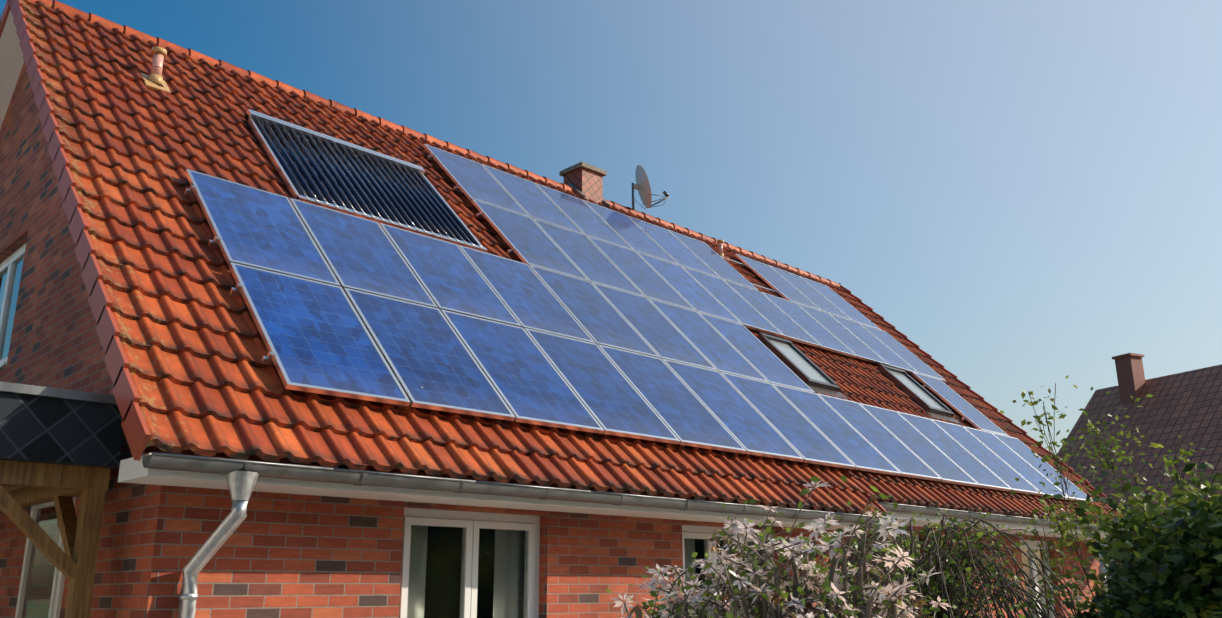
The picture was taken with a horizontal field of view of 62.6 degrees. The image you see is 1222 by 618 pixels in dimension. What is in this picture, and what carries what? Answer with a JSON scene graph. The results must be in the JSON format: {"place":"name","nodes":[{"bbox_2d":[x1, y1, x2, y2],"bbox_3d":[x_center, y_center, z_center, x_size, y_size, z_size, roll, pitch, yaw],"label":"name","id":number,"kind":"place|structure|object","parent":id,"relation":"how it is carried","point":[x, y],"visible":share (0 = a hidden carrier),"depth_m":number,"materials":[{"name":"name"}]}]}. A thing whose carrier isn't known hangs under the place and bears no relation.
{"place":"outdoors","nodes":[
{"label":"outdoors","id":0,"kind":"place"},
{"bbox_2d":[564,167,602,203],"bbox_3d":[-0.474,-1.852,17.083,0.480,0.914,0.470,15,-22,-42],"label":"chimney","id":1,"kind":"object","parent":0,"point":[587,183],"visible":0.43,"depth_m":16.97,"materials":[{"name":"brick"}]},
{"bbox_2d":[559,162,606,176],"bbox_3d":[-0.477,-2.318,17.215,0.580,0.095,0.570,15,-22,-42],"label":"chimney cap","id":2,"kind":"object","parent":1,"relation":"on","point":[562,173],"visible":0.29,"depth_m":17.03,"materials":[{"name":"grey concrete"}]},
{"bbox_2d":[0,0,1221,454],"label":"sky","id":3,"kind":"structure","parent":0,"point":[1029,192],"materials":[{"name":"blue"}]},
{"bbox_2d":[718,243,722,253],"bbox_3d":[2.006,-1.101,18.381,0.094,0.208,0.096,15,-22,-42],"label":"roof vent pipe","id":4,"kind":"object","parent":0,"point":[720,247],"visible":0.85,"depth_m":18.35,"materials":[{"name":"metal"}]},
{"bbox_2d":[757,332,960,423],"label":"roof window frames","id":5,"kind":"structure","parent":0,"point":[829,389],"depth_m":14.93,"materials":[{"name":"grey metal"}]},
{"bbox_2d":[769,340,944,409],"bbox_3d":[3.918,1.063,15.715,4.040,0.792,0.792,15,-22,-42],"label":"skylight glass","id":6,"kind":"object","parent":5,"relation":"in","point":[800,362],"visible":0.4,"depth_m":14.82,"materials":[{"name":"white glass"}]},
{"bbox_2d":[1096,541,1117,591],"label":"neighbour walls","id":7,"kind":"structure","parent":0,"point":[1105,570],"depth_m":30.10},
{"bbox_2d":[1057,364,1221,515],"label":"neighbour roof","id":8,"kind":"structure","parent":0,"point":[1187,405],"depth_m":31.67,"materials":[{"name":"brown tile"}]},
{"bbox_2d":[1112,353,1145,402],"bbox_3d":[17.825,2.496,34.376,0.720,1.830,0.720,8,-18,-26],"label":"neighbour chimney","id":9,"kind":"object","parent":8,"relation":"on","point":[1130,375],"visible":0.82,"depth_m":34.23,"materials":[{"name":"brown brick"}]},
{"label":"terrace paving","id":10,"kind":"structure","parent":0,"visible":0},
{"bbox_2d":[0,460,110,617],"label":"timber carport","id":11,"kind":"object","parent":10,"relation":"on","point":[24,484],"visible":1,"depth_m":6.27,"materials":[{"name":"brown wood"}]},
{"bbox_2d":[0,391,122,468],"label":"slate cladding","id":12,"kind":"structure","parent":11,"relation":"attached to","point":[46,429],"depth_m":6.20,"materials":[{"name":"black stone"}]},
{"bbox_2d":[0,381,116,404],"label":"flashing","id":13,"kind":"object","parent":12,"relation":"on","point":[53,392],"depth_m":6.20,"materials":[{"name":"grey metal"}]},
{"bbox_2d":[0,61,1100,617],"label":"house walls","id":14,"kind":"structure","parent":10,"relation":"on","point":[280,555],"depth_m":7.73,"materials":[{"name":"brick"}]},
{"bbox_2d":[0,243,25,368],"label":"gable window frame","id":15,"kind":"object","parent":14,"relation":"attached to","point":[8,263],"visible":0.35,"depth_m":10.45,"materials":[{"name":"white plastic"}]},
{"bbox_2d":[0,256,23,359],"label":"gable window glass","id":16,"kind":"object","parent":15,"relation":"in","point":[10,313],"visible":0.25,"depth_m":10.31,"materials":[{"name":"blue glass"}]},
{"bbox_2d":[15,497,75,617],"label":"window frame","id":17,"kind":"object","parent":14,"relation":"attached to","point":[56,594],"visible":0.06,"depth_m":7.69,"materials":[{"name":"white paint"}]},
{"bbox_2d":[21,505,59,617],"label":"window pane","id":18,"kind":"structure","parent":17,"relation":"attached to","point":[38,589],"depth_m":7.61,"materials":[{"name":"white"}]},
{"bbox_2d":[399,508,539,617],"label":"patio door frame","id":19,"kind":"object","parent":14,"relation":"attached to","point":[471,523],"visible":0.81,"depth_m":7.87,"materials":[{"name":"white plastic"}]},
{"bbox_2d":[407,525,527,617],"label":"window pane","id":20,"kind":"structure","parent":19,"relation":"in","point":[436,575],"depth_m":7.81,"materials":[{"name":"glass"}]},
{"bbox_2d":[4,11,1095,524],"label":"roof deck","id":21,"kind":"structure","parent":14,"relation":"on","point":[288,461],"depth_m":7.51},
{"bbox_2d":[30,0,840,287],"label":"ridge tiles","id":22,"kind":"object","parent":21,"relation":"on","point":[124,29],"visible":0.44,"depth_m":13.90,"materials":[{"name":"orange tile"}]},
{"bbox_2d":[632,183,636,210],"bbox_3d":[0.392,-1.930,17.878,0.100,0.662,0.100,15,-22,-42],"label":"dish mast","id":23,"kind":"object","parent":22,"relation":"on","point":[633,197],"visible":0.46,"depth_m":17.87,"materials":[{"name":"grey metal"}]},
{"bbox_2d":[21,0,886,516],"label":"roof tiles","id":24,"kind":"object","parent":21,"relation":"on","point":[207,382],"visible":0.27,"depth_m":8.38,"materials":[{"name":"orange tile"}]},
{"bbox_2d":[140,46,170,94],"bbox_3d":[-4.965,-2.591,10.977,0.260,0.547,0.262,15,-22,-42],"label":"roof vent cap","id":25,"kind":"object","parent":24,"relation":"on","point":[151,81],"visible":0.77,"depth_m":10.91,"materials":[{"name":"beige plastic"}]},
{"bbox_2d":[151,53,163,75],"bbox_3d":[-4.976,-2.659,11.007,0.117,0.260,0.120,15,-22,-42],"label":"roof vent pipe","id":26,"kind":"object","parent":24,"relation":"on","point":[157,64],"visible":0.81,"depth_m":10.97,"materials":[{"name":"metal"}]},
{"bbox_2d":[244,109,487,252],"bbox_3d":[-2.813,-1.449,11.558,2.350,1.577,1.552,15,-22,-42],"label":"collector frame","id":27,"kind":"object","parent":24,"relation":"on","point":[250,116],"visible":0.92,"depth_m":11.40,"materials":[{"name":"silver metal"}]},
{"bbox_2d":[263,126,412,221],"bbox_3d":[-2.813,-1.410,11.547,2.290,1.360,1.360,15,-22,-42],"label":"collector reflector","id":28,"kind":"object","parent":27,"relation":"in","point":[324,175],"visible":0.07,"depth_m":11.19,"materials":[{"name":"metal"}]},
{"bbox_2d":[254,118,479,244],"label":"collector tubes","id":29,"kind":"object","parent":27,"relation":"in","point":[422,201],"visible":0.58,"depth_m":11.46},
{"bbox_2d":[184,153,968,421],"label":"pv rails","id":30,"kind":"object","parent":24,"relation":"on","point":[268,358],"visible":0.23,"depth_m":8.88,"materials":[{"name":"silver metal"}]},
{"bbox_2d":[0,0,1124,513],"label":"verge tiles","id":31,"kind":"object","parent":21,"relation":"on","point":[134,424],"visible":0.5,"depth_m":7.48,"materials":[{"name":"brown tile"}]},
{"bbox_2d":[568,183,609,207],"bbox_3d":[-0.380,-2.053,17.038,0.660,0.794,0.413,15,-22,-42],"label":"flashing","id":32,"kind":"object","parent":21,"relation":"on","point":[578,193],"visible":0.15,"depth_m":16.81,"materials":[{"name":"grey metal"}]},
{"bbox_2d":[185,144,1094,502],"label":"solar panel frames","id":33,"kind":"structure","parent":21,"relation":"on","point":[391,368],"depth_m":10.84,"materials":[{"name":"silver metal"}]},
{"bbox_2d":[191,146,1086,498],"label":"solar panels","id":34,"kind":"object","parent":33,"relation":"in","point":[317,334],"visible":0.85,"depth_m":10.89,"materials":[{"name":"blue glass"}]},
{"bbox_2d":[633,165,651,207],"bbox_3d":[0.579,-2.201,18.070,0.679,0.763,0.369,52,-54,-70],"label":"dish","id":35,"kind":"object","parent":21,"relation":"on","point":[642,186],"visible":0.98,"depth_m":17.94,"materials":[{"name":"grey paint"}]},
{"bbox_2d":[634,191,668,209],"bbox_3d":[0.680,-1.906,18.022,0.626,0.491,0.469,15,-22,-42],"label":"satellite dish arm","id":36,"kind":"object","parent":35,"relation":"attached to","point":[666,194],"visible":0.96,"depth_m":18.05},
{"bbox_2d":[717,239,726,261],"bbox_3d":[2.016,-1.048,18.356,0.208,0.437,0.214,15,-22,-42],"label":"roof vent cap","id":37,"kind":"object","parent":21,"relation":"on","point":[720,241],"visible":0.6,"depth_m":18.36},
{"bbox_2d":[557,186,1122,522],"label":"roof tiles","id":38,"kind":"object","parent":21,"relation":"on","point":[861,381],"visible":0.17,"depth_m":15.62,"materials":[{"name":"orange tile"}]},
{"bbox_2d":[0,11,1108,540],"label":"white trim","id":39,"kind":"structure","parent":14,"relation":"attached to","point":[10,71],"depth_m":7.83,"materials":[{"name":"white paint"}]},
{"bbox_2d":[142,452,1128,531],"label":"gutters","id":40,"kind":"object","parent":39,"relation":"attached to","point":[176,462],"visible":0.79,"depth_m":7.35,"materials":[{"name":"metal"}]},
{"bbox_2d":[177,471,1112,617],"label":"downpipes","id":41,"kind":"object","parent":14,"relation":"attached to","point":[241,484],"visible":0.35,"depth_m":6.08,"materials":[{"name":"silver metal"}]},
{"bbox_2d":[682,525,774,613],"bbox_3d":[1.143,3.266,9.800,1.550,2.215,0.085,15,-22,-42],"label":"window frame","id":42,"kind":"object","parent":14,"relation":"attached to","point":[696,532],"visible":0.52,"depth_m":9.84,"materials":[{"name":"white plastic"}]},
{"bbox_2d":[684,538,763,617],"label":"window glass","id":43,"kind":"object","parent":42,"relation":"in","point":[698,546],"visible":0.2,"depth_m":9.73,"materials":[{"name":"clear glass"}]},
{"bbox_2d":[888,531,919,568],"bbox_3d":[3.694,3.576,12.648,1.110,1.540,0.200,15,-22,-42],"label":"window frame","id":44,"kind":"object","parent":14,"relation":"attached to","point":[917,539],"visible":0.02,"depth_m":13.09,"materials":[{"name":"white plastic"}]},
{"bbox_2d":[1020,539,1055,617],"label":"window frame","id":45,"kind":"object","parent":14,"relation":"attached to","point":[1032,544],"visible":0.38,"depth_m":15.47,"materials":[{"name":"white plastic"}]},
{"bbox_2d":[1021,548,1051,617],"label":"window pane","id":46,"kind":"structure","parent":45,"relation":"in","point":[1028,571],"depth_m":15.42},
{"bbox_2d":[606,475,1025,617],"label":"magnolia bush","id":47,"kind":"object","parent":10,"relation":"on","point":[736,583],"visible":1,"depth_m":4.41,"materials":[{"name":"white plant"}]},
{"bbox_2d":[786,509,1078,617],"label":"weeping shrub","id":48,"kind":"object","parent":10,"relation":"on","point":[955,589],"visible":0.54,"depth_m":5.36,"materials":[{"name":"green plant"}]},
{"bbox_2d":[1000,375,1221,617],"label":"thin tree","id":49,"kind":"object","parent":10,"relation":"on","point":[1063,526],"visible":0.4,"depth_m":7.00,"materials":[{"name":"green plant"}]},
{"bbox_2d":[1052,442,1221,617],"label":"bush","id":50,"kind":"object","parent":10,"relation":"on","point":[1155,518],"visible":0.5,"depth_m":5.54,"materials":[{"name":"green plant"}]}
]}

